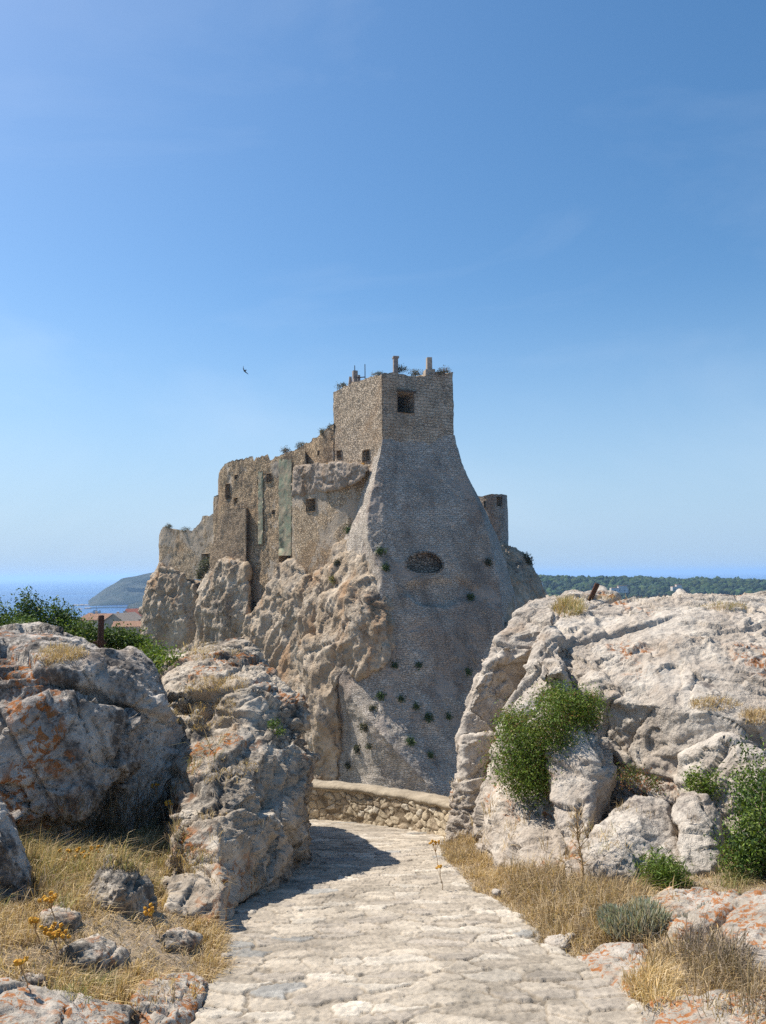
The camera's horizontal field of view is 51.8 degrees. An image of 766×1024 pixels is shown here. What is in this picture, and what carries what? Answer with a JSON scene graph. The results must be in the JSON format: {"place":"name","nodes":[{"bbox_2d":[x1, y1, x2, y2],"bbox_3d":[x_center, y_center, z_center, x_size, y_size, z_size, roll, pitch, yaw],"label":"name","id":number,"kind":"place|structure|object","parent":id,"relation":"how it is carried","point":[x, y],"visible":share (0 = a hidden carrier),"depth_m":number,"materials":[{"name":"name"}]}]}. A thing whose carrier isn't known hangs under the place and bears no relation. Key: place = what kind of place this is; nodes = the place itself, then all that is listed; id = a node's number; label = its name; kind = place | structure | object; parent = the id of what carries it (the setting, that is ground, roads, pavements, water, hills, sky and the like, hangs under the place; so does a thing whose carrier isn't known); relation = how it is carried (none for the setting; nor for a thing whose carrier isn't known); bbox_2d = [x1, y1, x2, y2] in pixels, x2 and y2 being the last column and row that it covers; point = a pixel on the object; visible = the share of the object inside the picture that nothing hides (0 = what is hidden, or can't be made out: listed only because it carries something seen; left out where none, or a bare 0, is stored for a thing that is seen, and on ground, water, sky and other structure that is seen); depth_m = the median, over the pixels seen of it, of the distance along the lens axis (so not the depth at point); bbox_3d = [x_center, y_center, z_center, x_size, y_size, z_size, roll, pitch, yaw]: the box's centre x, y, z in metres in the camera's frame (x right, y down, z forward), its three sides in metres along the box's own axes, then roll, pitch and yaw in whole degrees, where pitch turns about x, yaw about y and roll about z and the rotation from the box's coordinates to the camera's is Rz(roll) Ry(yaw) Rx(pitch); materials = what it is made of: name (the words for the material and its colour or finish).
{"place":"outdoors","nodes":[
{"label":"outdoors","id":0,"kind":"place"},
{"bbox_2d":[78,611,97,627],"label":"house","id":1,"kind":"structure","parent":0,"point":[86,616],"depth_m":257.86,"materials":[{"name":"tile"}]},
{"bbox_2d":[92,612,118,629],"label":"house","id":2,"kind":"structure","parent":0,"point":[95,617],"depth_m":254.23,"materials":[{"name":"tile"}]},
{"bbox_2d":[104,611,140,630],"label":"house","id":3,"kind":"structure","parent":0,"point":[128,616],"depth_m":232.70,"materials":[{"name":"tile"}]},
{"bbox_2d":[111,619,140,631],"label":"house","id":4,"kind":"structure","parent":0,"point":[136,624],"depth_m":218.64,"materials":[{"name":"tile"}]},
{"bbox_2d":[123,627,140,637],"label":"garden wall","id":5,"kind":"structure","parent":0,"point":[137,629],"depth_m":207.13,"materials":[{"name":"stone"}]},
{"bbox_2d":[125,608,141,616],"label":"house","id":6,"kind":"structure","parent":0,"point":[133,610],"depth_m":247.80,"materials":[{"name":"red tile"}]},
{"bbox_2d":[127,602,142,608],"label":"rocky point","id":7,"kind":"structure","parent":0,"point":[134,605],"depth_m":1489.02,"materials":[{"name":"grey stone"}]},
{"bbox_2d":[88,572,199,605],"bbox_3d":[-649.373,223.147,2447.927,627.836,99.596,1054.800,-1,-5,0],"label":"headland","id":8,"kind":"structure","parent":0,"point":[127,591],"depth_m":2083.16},
{"bbox_2d":[138,539,546,780],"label":"crag","id":9,"kind":"structure","parent":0,"point":[310,636],"depth_m":85.23,"materials":[{"name":"stone"}]},
{"bbox_2d":[193,557,209,580],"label":"shrub","id":10,"kind":"object","parent":9,"relation":"on","point":[203,570],"visible":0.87,"depth_m":106.70,"materials":[{"name":"green plant"}]},
{"bbox_2d":[328,576,335,584],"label":"shrub","id":11,"kind":"object","parent":9,"relation":"on","point":[331,578],"visible":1,"depth_m":81.07,"materials":[{"name":"green plant"}]},
{"bbox_2d":[158,356,517,796],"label":"ruined castle","id":12,"kind":"structure","parent":9,"relation":"on","point":[421,510],"depth_m":80.80,"materials":[{"name":"stone"}]},
{"bbox_2d":[179,526,190,531],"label":"wall weed","id":13,"kind":"object","parent":12,"relation":"on","point":[187,528],"depth_m":114.93,"materials":[{"name":"green plant"}]},
{"bbox_2d":[279,445,289,453],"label":"wall weed","id":14,"kind":"object","parent":12,"relation":"on","point":[284,450],"depth_m":96.68,"materials":[{"name":"green plant"}]},
{"bbox_2d":[295,442,306,447],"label":"wall weed","id":15,"kind":"object","parent":12,"relation":"on","point":[299,444],"depth_m":95.46,"materials":[{"name":"green plant"}]},
{"bbox_2d":[334,382,345,391],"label":"wall weed","id":16,"kind":"object","parent":12,"relation":"on","point":[341,385],"depth_m":88.88,"materials":[{"name":"green plant"}]},
{"bbox_2d":[344,761,350,770],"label":"shrub","id":17,"kind":"object","parent":12,"relation":"attached to","point":[347,765],"visible":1,"depth_m":72.20,"materials":[{"name":"green plant"}]},
{"bbox_2d":[352,742,360,753],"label":"shrub","id":18,"kind":"object","parent":12,"relation":"attached to","point":[356,747],"visible":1,"depth_m":71.38,"materials":[{"name":"green plant"}]},
{"bbox_2d":[358,721,368,732],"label":"shrub","id":19,"kind":"object","parent":12,"relation":"attached to","point":[364,727],"visible":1,"depth_m":70.25,"materials":[{"name":"green plant"}]},
{"bbox_2d":[367,704,377,712],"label":"shrub","id":20,"kind":"object","parent":12,"relation":"attached to","point":[372,708],"visible":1,"depth_m":70.49,"materials":[{"name":"green plant"}]},
{"bbox_2d":[375,546,387,556],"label":"shrub","id":21,"kind":"object","parent":12,"relation":"attached to","point":[379,550],"visible":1,"depth_m":75.87,"materials":[{"name":"green plant"}]},
{"bbox_2d":[375,691,388,700],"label":"shrub","id":22,"kind":"object","parent":12,"relation":"attached to","point":[380,695],"visible":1,"depth_m":70.83,"materials":[{"name":"green plant"}]},
{"bbox_2d":[381,562,391,571],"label":"shrub","id":23,"kind":"object","parent":12,"relation":"attached to","point":[385,567],"visible":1,"depth_m":75.18,"materials":[{"name":"green plant"}]},
{"bbox_2d":[389,659,398,668],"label":"shrub","id":24,"kind":"object","parent":12,"relation":"attached to","point":[395,665],"visible":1,"depth_m":72.20,"materials":[{"name":"green plant"}]},
{"bbox_2d":[396,693,405,702],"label":"shrub","id":25,"kind":"object","parent":12,"relation":"attached to","point":[400,698],"visible":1,"depth_m":70.83,"materials":[{"name":"green plant"}]},
{"bbox_2d":[398,363,410,372],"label":"wall weed","id":26,"kind":"object","parent":12,"relation":"on","point":[401,368],"depth_m":83.93,"materials":[{"name":"green plant"}]},
{"bbox_2d":[405,735,416,746],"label":"shrub","id":27,"kind":"object","parent":12,"relation":"attached to","point":[410,740],"visible":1,"depth_m":68.38,"materials":[{"name":"green plant"}]},
{"bbox_2d":[407,368,423,376],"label":"wall weed","id":28,"kind":"object","parent":12,"relation":"on","point":[415,373],"depth_m":83.40,"materials":[{"name":"green plant"}]},
{"bbox_2d":[413,701,419,710],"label":"shrub","id":29,"kind":"object","parent":12,"relation":"attached to","point":[416,706],"visible":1,"depth_m":70.51,"materials":[{"name":"green plant"}]},
{"bbox_2d":[414,662,422,670],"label":"shrub","id":30,"kind":"object","parent":12,"relation":"attached to","point":[419,664],"visible":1,"depth_m":72.49,"materials":[{"name":"green plant"}]},
{"bbox_2d":[424,712,434,722],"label":"shrub","id":31,"kind":"object","parent":12,"relation":"attached to","point":[430,718],"visible":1,"depth_m":70.26,"materials":[{"name":"green plant"}]},
{"bbox_2d":[427,750,435,758],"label":"shrub","id":32,"kind":"object","parent":12,"relation":"attached to","point":[430,755],"visible":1,"depth_m":68.53,"materials":[{"name":"green plant"}]},
{"bbox_2d":[436,365,450,375],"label":"wall weed","id":33,"kind":"object","parent":12,"relation":"on","point":[443,370],"depth_m":83.58,"materials":[{"name":"green plant"}]},
{"bbox_2d":[464,667,472,675],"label":"shrub","id":34,"kind":"object","parent":12,"relation":"attached to","point":[468,672],"visible":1,"depth_m":75.15,"materials":[{"name":"green plant"}]},
{"bbox_2d":[466,592,474,600],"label":"shrub","id":35,"kind":"object","parent":12,"relation":"attached to","point":[470,596],"visible":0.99,"depth_m":78.19,"materials":[{"name":"green plant"}]},
{"bbox_2d":[482,557,493,567],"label":"shrub","id":36,"kind":"object","parent":12,"relation":"attached to","point":[488,561],"visible":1,"depth_m":80.55,"materials":[{"name":"green plant"}]},
{"bbox_2d":[523,553,533,566],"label":"shrub","id":37,"kind":"object","parent":9,"relation":"on","point":[528,558],"visible":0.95,"depth_m":95.11,"materials":[{"name":"green plant"}]},
{"bbox_2d":[0,592,765,1023],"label":"ground","id":38,"kind":"structure","parent":0,"point":[128,937],"depth_m":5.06,"materials":[{"name":"beige plant"}]},
{"bbox_2d":[0,593,26,625],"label":"evergreen shrub","id":39,"kind":"object","parent":38,"relation":"on","point":[5,617],"visible":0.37,"depth_m":12.32,"materials":[{"name":"green plant"}]},
{"bbox_2d":[0,796,33,903],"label":"boulder","id":40,"kind":"object","parent":38,"relation":"on","point":[15,865],"visible":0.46,"depth_m":5.51,"materials":[{"name":"grey stone"}]},
{"bbox_2d":[7,585,56,624],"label":"evergreen shrub","id":41,"kind":"object","parent":38,"relation":"on","point":[31,607],"visible":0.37,"depth_m":12.45,"materials":[{"name":"green plant"}]},
{"bbox_2d":[18,972,46,986],"bbox_3d":[-1.837,2.534,4.129,0.151,0.246,0.220,-1,-5,0],"label":"stone","id":42,"kind":"object","parent":38,"relation":"on","point":[33,979],"visible":0.27,"depth_m":4.12,"materials":[{"name":"stone"}]},
{"bbox_2d":[28,917,39,943],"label":"yellow flower","id":43,"kind":"object","parent":38,"relation":"on","point":[34,920],"visible":0.99,"depth_m":4.62,"materials":[{"name":"yellow plant"}]},
{"bbox_2d":[37,891,56,921],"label":"yellow flower","id":44,"kind":"object","parent":38,"relation":"on","point":[53,897],"visible":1,"depth_m":4.78,"materials":[{"name":"yellow plant"}]},
{"bbox_2d":[39,922,63,954],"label":"yellow flower","id":45,"kind":"object","parent":38,"relation":"on","point":[49,932],"visible":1,"depth_m":4.54,"materials":[{"name":"yellow plant"}]},
{"bbox_2d":[39,902,81,935],"bbox_3d":[-2.030,2.622,4.974,0.288,0.266,0.484,2,-5,-30],"label":"stone","id":46,"kind":"object","parent":38,"relation":"on","point":[63,914],"visible":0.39,"depth_m":4.90,"materials":[{"name":"stone"}]},
{"bbox_2d":[0,977,133,1023],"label":"rock slab","id":47,"kind":"object","parent":38,"relation":"on","point":[21,1002],"visible":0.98,"depth_m":3.85,"materials":[{"name":"grey stone"}]},
{"bbox_2d":[13,956,28,987],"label":"yellow flower","id":48,"kind":"object","parent":47,"relation":"on","point":[18,962],"visible":1,"depth_m":3.92,"materials":[{"name":"yellow plant"}]},
{"bbox_2d":[37,595,107,636],"bbox_3d":[-4.935,2.219,12.362,1.115,1.871,0.854,-4,-6,39],"label":"evergreen shrub","id":49,"kind":"object","parent":38,"relation":"on","point":[55,617],"visible":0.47,"depth_m":12.42,"materials":[{"name":"green plant"}]},
{"bbox_2d":[58,847,89,864],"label":"yellow flower","id":50,"kind":"object","parent":38,"relation":"on","point":[68,850],"visible":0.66,"depth_m":6.27,"materials":[{"name":"yellow plant"}]},
{"bbox_2d":[0,622,185,847],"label":"boulder","id":51,"kind":"object","parent":38,"relation":"on","point":[106,718],"visible":0.62,"depth_m":7.79,"materials":[{"name":"grey stone"}]},
{"bbox_2d":[12,611,44,623],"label":"evergreen shrub","id":52,"kind":"object","parent":51,"relation":"on","point":[23,620],"visible":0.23,"depth_m":11.45,"materials":[{"name":"green plant"}]},
{"bbox_2d":[93,615,105,647],"bbox_3d":[-4.055,1.792,11.297,0.185,0.627,0.107,-1,-5,0],"label":"iron post","id":53,"kind":"object","parent":51,"relation":"on","point":[100,642],"visible":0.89,"depth_m":11.27,"materials":[{"name":"metal"}]},
{"bbox_2d":[151,783,159,807],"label":"yellow flower","id":54,"kind":"object","parent":51,"relation":"on","point":[155,784],"visible":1,"depth_m":8.18,"materials":[{"name":"yellow plant"}]},
{"bbox_2d":[59,933,129,973],"bbox_3d":[-1.696,2.769,4.652,0.274,0.519,0.521,-3,-5,27],"label":"rock slab","id":55,"kind":"object","parent":38,"relation":"on","point":[94,949],"visible":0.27,"depth_m":4.61,"materials":[{"name":"stone"}]},
{"bbox_2d":[53,929,71,946],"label":"yellow flower","id":56,"kind":"object","parent":55,"relation":"on","point":[60,934],"visible":1,"depth_m":4.53,"materials":[{"name":"yellow plant"}]},
{"bbox_2d":[62,617,128,649],"bbox_3d":[-4.539,2.367,12.224,0.836,1.560,1.341,-3,-5,29],"label":"evergreen shrub","id":57,"kind":"object","parent":38,"relation":"on","point":[89,634],"visible":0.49,"depth_m":12.13,"materials":[{"name":"green plant"}]},
{"bbox_2d":[89,845,103,858],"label":"yellow flower","id":58,"kind":"object","parent":38,"relation":"on","point":[92,848],"visible":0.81,"depth_m":6.39,"materials":[{"name":"yellow plant"}]},
{"bbox_2d":[85,854,157,918],"bbox_3d":[-1.947,2.956,5.850,0.550,0.851,1.024,1,-5,-21],"label":"rock","id":59,"kind":"object","parent":38,"relation":"on","point":[128,888],"visible":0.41,"depth_m":5.55,"materials":[{"name":"stone"}]},
{"bbox_2d":[105,619,155,649],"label":"evergreen shrub","id":60,"kind":"object","parent":38,"relation":"on","point":[128,639],"visible":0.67,"depth_m":12.37,"materials":[{"name":"green plant"}]},
{"bbox_2d":[143,903,156,933],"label":"yellow flower","id":61,"kind":"object","parent":38,"relation":"on","point":[149,912],"visible":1,"depth_m":5.25,"materials":[{"name":"yellow plant"}]},
{"bbox_2d":[130,972,207,1023],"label":"rock slab","id":62,"kind":"object","parent":38,"relation":"on","point":[184,1010],"visible":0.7,"depth_m":4.29,"materials":[{"name":"grey stone"}]},
{"bbox_2d":[160,927,202,953],"bbox_3d":[-1.366,2.963,5.324,0.217,0.344,0.548,-1,-5,0],"label":"stone","id":63,"kind":"object","parent":38,"relation":"on","point":[181,936],"visible":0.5,"depth_m":5.25,"materials":[{"name":"stone"}]},
{"bbox_2d":[220,953,232,961],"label":"stone","id":64,"kind":"object","parent":38,"relation":"on","point":[229,955],"visible":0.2,"depth_m":5.32,"materials":[{"name":"stone"}]},
{"bbox_2d":[160,637,321,931],"bbox_3d":[-1.743,3.306,9.257,2.002,3.225,6.743,1,-5,-18],"label":"rock outcrop","id":65,"kind":"object","parent":38,"relation":"on","point":[280,780],"visible":0.62,"depth_m":8.20,"materials":[{"name":"stone"}]},
{"bbox_2d":[125,635,187,673],"bbox_3d":[-3.216,2.408,11.178,0.727,1.289,1.701,3,-6,-35],"label":"evergreen shrub","id":66,"kind":"object","parent":65,"relation":"on","point":[155,656],"visible":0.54,"depth_m":10.99,"materials":[{"name":"green plant"}]},
{"bbox_2d":[164,800,173,813],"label":"yellow flower","id":67,"kind":"object","parent":65,"relation":"on","point":[166,803],"visible":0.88,"depth_m":7.70,"materials":[{"name":"plant"}]},
{"bbox_2d":[267,717,286,737],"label":"shrub","id":68,"kind":"object","parent":65,"relation":"on","point":[272,723],"visible":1,"depth_m":8.79,"materials":[{"name":"green plant"}]},
{"bbox_2d":[307,779,451,836],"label":"parapet wall","id":69,"kind":"structure","parent":38,"relation":"on","point":[418,811],"depth_m":11.84,"materials":[{"name":"beige stone"}]},
{"bbox_2d":[7,776,765,965],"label":"dead weeds","id":70,"kind":"object","parent":38,"relation":"on","point":[695,938],"visible":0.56,"depth_m":5.70,"materials":[{"name":"brown plant"}]},
{"bbox_2d":[492,889,500,897],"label":"stone","id":71,"kind":"object","parent":38,"relation":"on","point":[494,891],"visible":0.38,"depth_m":7.10,"materials":[{"name":"stone"}]},
{"bbox_2d":[445,585,621,841],"bbox_3d":[2.490,3.139,12.943,1.805,3.789,6.647,-4,-6,39],"label":"rock flake","id":72,"kind":"object","parent":38,"relation":"on","point":[498,678],"visible":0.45,"depth_m":11.46,"materials":[{"name":"stone"}]},
{"bbox_2d":[588,583,599,600],"bbox_3d":[3.582,1.371,13.420,0.215,0.334,0.055,-1,-5,0],"label":"iron bar","id":73,"kind":"object","parent":72,"relation":"on","point":[594,590],"visible":1,"depth_m":13.40,"materials":[{"name":"brown metal"}]},
{"bbox_2d":[565,933,576,943],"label":"stone","id":74,"kind":"object","parent":38,"relation":"on","point":[570,937],"visible":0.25,"depth_m":5.60,"materials":[{"name":"stone"}]},
{"bbox_2d":[569,805,592,884],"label":"dead stalk","id":75,"kind":"object","parent":38,"relation":"on","point":[579,849],"visible":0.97,"depth_m":6.78,"materials":[{"name":"brown plant"}]},
{"bbox_2d":[580,906,589,917],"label":"stone","id":76,"kind":"object","parent":38,"relation":"on","point":[584,911],"visible":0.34,"depth_m":6.03,"materials":[{"name":"stone"}]},
{"bbox_2d":[576,941,650,998],"bbox_3d":[1.536,3.061,4.902,0.549,0.511,0.995,-1,-5,0],"label":"rock slab","id":77,"kind":"object","parent":38,"relation":"on","point":[610,954],"visible":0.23,"depth_m":5.06,"materials":[{"name":"beige stone"}]},
{"bbox_2d":[471,589,765,894],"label":"rock outcrop","id":78,"kind":"object","parent":38,"relation":"on","point":[654,665],"visible":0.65,"depth_m":9.00,"materials":[{"name":"stone"}]},
{"bbox_2d":[475,675,613,815],"bbox_3d":[1.753,2.598,8.853,1.301,1.488,1.322,2,-5,-32],"label":"evergreen shrub","id":79,"kind":"object","parent":78,"relation":"on","point":[525,768],"visible":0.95,"depth_m":8.64,"materials":[{"name":"green plant"}]},
{"bbox_2d":[610,760,671,797],"bbox_3d":[2.607,2.722,8.084,0.419,0.330,0.686,2,-5,-28],"label":"shrub","id":80,"kind":"object","parent":78,"relation":"on","point":[651,786],"visible":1,"depth_m":8.07,"materials":[{"name":"brown plant"}]},
{"bbox_2d":[678,761,723,805],"bbox_3d":[3.119,2.671,7.704,0.429,0.447,0.443,-1,-5,0],"label":"shrub","id":81,"kind":"object","parent":78,"relation":"on","point":[691,781],"visible":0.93,"depth_m":7.65,"materials":[{"name":"green plant"}]},
{"bbox_2d":[742,591,765,595],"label":"rock","id":82,"kind":"object","parent":78,"relation":"on","point":[759,593],"visible":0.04,"depth_m":13.42,"materials":[{"name":"stone"}]},
{"bbox_2d":[582,795,678,885],"bbox_3d":[2.407,3.251,7.543,0.919,1.001,2.225,-2,-5,18],"label":"rock","id":83,"kind":"object","parent":38,"relation":"on","point":[641,828],"visible":0.52,"depth_m":7.06,"materials":[{"name":"stone"}]},
{"bbox_2d":[595,895,672,941],"bbox_3d":[1.776,2.892,5.540,0.558,0.364,0.398,-1,-5,0],"label":"silvery shrub","id":84,"kind":"object","parent":38,"relation":"on","point":[643,907],"visible":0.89,"depth_m":5.47,"materials":[{"name":"green plant"}]},
{"bbox_2d":[627,843,699,890],"bbox_3d":[2.298,2.982,6.473,0.586,0.470,0.639,-1,-5,0],"label":"shrub","id":85,"kind":"object","parent":38,"relation":"on","point":[665,872],"visible":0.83,"depth_m":6.42,"materials":[{"name":"green plant"}]},
{"bbox_2d":[674,901,710,918],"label":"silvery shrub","id":86,"kind":"object","parent":38,"relation":"on","point":[683,914],"visible":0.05,"depth_m":5.54,"materials":[{"name":"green plant"}]},
{"bbox_2d":[645,886,740,938],"bbox_3d":[2.276,3.042,5.732,0.853,0.618,1.086,-1,-5,0],"label":"rock slab","id":87,"kind":"object","parent":38,"relation":"on","point":[720,901],"visible":0.27,"depth_m":5.60,"materials":[{"name":"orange stone"}]},
{"bbox_2d":[671,791,725,875],"bbox_3d":[2.938,3.165,7.343,0.509,1.126,1.760,-2,-5,21],"label":"rock","id":88,"kind":"object","parent":38,"relation":"on","point":[693,841],"visible":0.56,"depth_m":6.94,"materials":[{"name":"stone"}]},
{"bbox_2d":[641,989,765,1023],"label":"rock slab","id":89,"kind":"object","parent":38,"relation":"on","point":[684,1013],"visible":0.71,"depth_m":4.08,"materials":[{"name":"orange stone"}]},
{"bbox_2d":[703,732,765,884],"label":"evergreen shrub","id":90,"kind":"object","parent":38,"relation":"on","point":[751,849],"visible":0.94,"depth_m":6.45,"materials":[{"name":"green plant"}]},
{"bbox_2d":[716,942,765,980],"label":"rock slab","id":91,"kind":"object","parent":38,"relation":"on","point":[760,955],"visible":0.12,"depth_m":4.62,"materials":[{"name":"stone"}]},
{"bbox_2d":[722,889,765,949],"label":"rock slab","id":92,"kind":"object","parent":38,"relation":"on","point":[749,908],"visible":0.4,"depth_m":5.15,"materials":[{"name":"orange stone"}]},
{"bbox_2d":[0,572,765,625],"bbox_3d":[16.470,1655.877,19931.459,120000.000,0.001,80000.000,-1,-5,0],"label":"sea","id":93,"kind":"structure","parent":0,"point":[76,591],"depth_m":6130.01,"materials":[{"name":"liquid"}]},
{"bbox_2d":[91,607,126,607],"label":"jetty","id":94,"kind":"object","parent":93,"relation":"in","point":[109,607],"visible":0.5,"depth_m":1799.08,"materials":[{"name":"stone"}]},
{"bbox_2d":[0,0,765,578],"label":"sky","id":95,"kind":"structure","parent":0,"point":[559,206],"materials":[{"name":"blue"}]},
{"bbox_2d":[189,819,643,1023],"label":"path","id":96,"kind":"structure","parent":0,"point":[356,923],"depth_m":5.38,"materials":[{"name":"stone"}]},
{"bbox_2d":[428,840,439,864],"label":"yellow flower","id":97,"kind":"object","parent":96,"relation":"on","point":[434,841],"visible":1,"depth_m":8.58,"materials":[{"name":"yellow plant"}]},
{"bbox_2d":[436,865,442,889],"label":"yellow flower","id":98,"kind":"object","parent":96,"relation":"on","point":[439,866],"visible":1,"depth_m":7.36,"materials":[{"name":"yellow plant"}]},
{"bbox_2d":[544,934,569,951],"bbox_3d":[1.233,3.095,5.577,0.174,0.185,0.238,-1,-5,0],"label":"stone","id":99,"kind":"object","parent":96,"relation":"on","point":[557,941],"visible":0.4,"depth_m":5.55,"materials":[{"name":"stone"}]},
{"bbox_3d":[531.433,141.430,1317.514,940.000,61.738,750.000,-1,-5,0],"label":"island","id":100,"kind":"structure","parent":0,"visible":0},
{"bbox_2d":[610,586,627,592],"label":"villa","id":101,"kind":"object","parent":100,"relation":"on","point":[621,589],"visible":0.92,"depth_m":1021.02,"materials":[{"name":"tile"}]},
{"bbox_2d":[538,574,765,599],"bbox_3d":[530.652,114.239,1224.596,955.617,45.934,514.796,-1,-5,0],"label":"pine wood","id":102,"kind":"object","parent":100,"relation":"on","point":[641,586],"visible":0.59,"depth_m":1134.79,"materials":[{"name":"green plant"}]},
{"bbox_2d":[670,584,682,591],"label":"villa","id":103,"kind":"object","parent":100,"relation":"on","point":[676,587],"visible":0.76,"depth_m":1026.56,"materials":[{"name":"tile"}]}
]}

